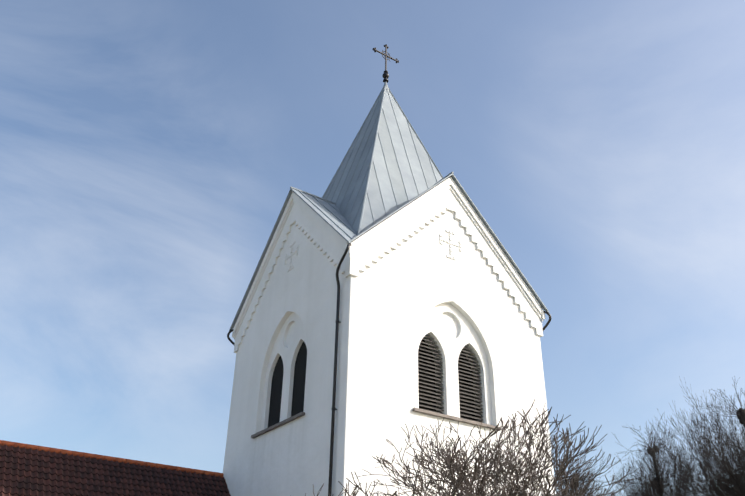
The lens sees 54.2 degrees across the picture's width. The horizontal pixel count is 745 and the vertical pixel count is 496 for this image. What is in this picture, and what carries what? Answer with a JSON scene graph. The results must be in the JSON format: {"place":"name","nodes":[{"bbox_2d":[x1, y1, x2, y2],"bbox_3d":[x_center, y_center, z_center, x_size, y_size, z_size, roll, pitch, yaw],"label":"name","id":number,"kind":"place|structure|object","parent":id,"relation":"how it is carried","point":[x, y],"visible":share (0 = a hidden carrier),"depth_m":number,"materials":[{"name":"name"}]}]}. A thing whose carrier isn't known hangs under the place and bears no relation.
{"place":"outdoors","nodes":[
{"label":"outdoors","id":0,"kind":"place"},
{"bbox_2d":[0,440,230,495],"bbox_3d":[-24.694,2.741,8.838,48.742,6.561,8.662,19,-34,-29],"label":"roof","id":1,"kind":"structure","parent":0,"point":[29,470],"depth_m":19.57,"materials":[{"name":"tile"}]},
{"bbox_2d":[0,0,744,495],"label":"sky","id":2,"kind":"structure","parent":0,"point":[152,152],"materials":[{"name":"blue"}]},
{"bbox_2d":[223,44,555,495],"bbox_3d":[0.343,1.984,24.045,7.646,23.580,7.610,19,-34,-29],"label":"church tower","id":3,"kind":"structure","parent":0,"point":[390,292],"depth_m":20.80,"materials":[{"name":"paint"}]},
{"label":"ground","id":4,"kind":"structure","parent":0,"visible":0},
{"bbox_2d":[305,399,638,495],"bbox_3d":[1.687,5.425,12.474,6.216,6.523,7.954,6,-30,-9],"label":"tree","id":5,"kind":"object","parent":4,"relation":"on","point":[452,466],"visible":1,"depth_m":12.91,"materials":[{"name":"brown plant"}]},
{"bbox_2d":[553,446,637,495],"bbox_3d":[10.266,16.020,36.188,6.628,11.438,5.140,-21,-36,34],"label":"tree","id":6,"kind":"object","parent":4,"relation":"on","point":[586,493],"visible":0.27,"depth_m":37.39,"materials":[{"name":"brown plant"}]},
{"bbox_2d":[592,416,720,495],"bbox_3d":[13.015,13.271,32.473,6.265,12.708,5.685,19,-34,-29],"label":"tree","id":7,"kind":"object","parent":4,"relation":"on","point":[648,486],"visible":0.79,"depth_m":34.05,"materials":[{"name":"brown plant"}]},
{"bbox_2d":[638,376,744,495],"bbox_3d":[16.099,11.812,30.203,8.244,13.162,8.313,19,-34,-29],"label":"tree","id":8,"kind":"object","parent":4,"relation":"on","point":[728,477],"visible":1,"depth_m":31.15,"materials":[{"name":"brown plant"}]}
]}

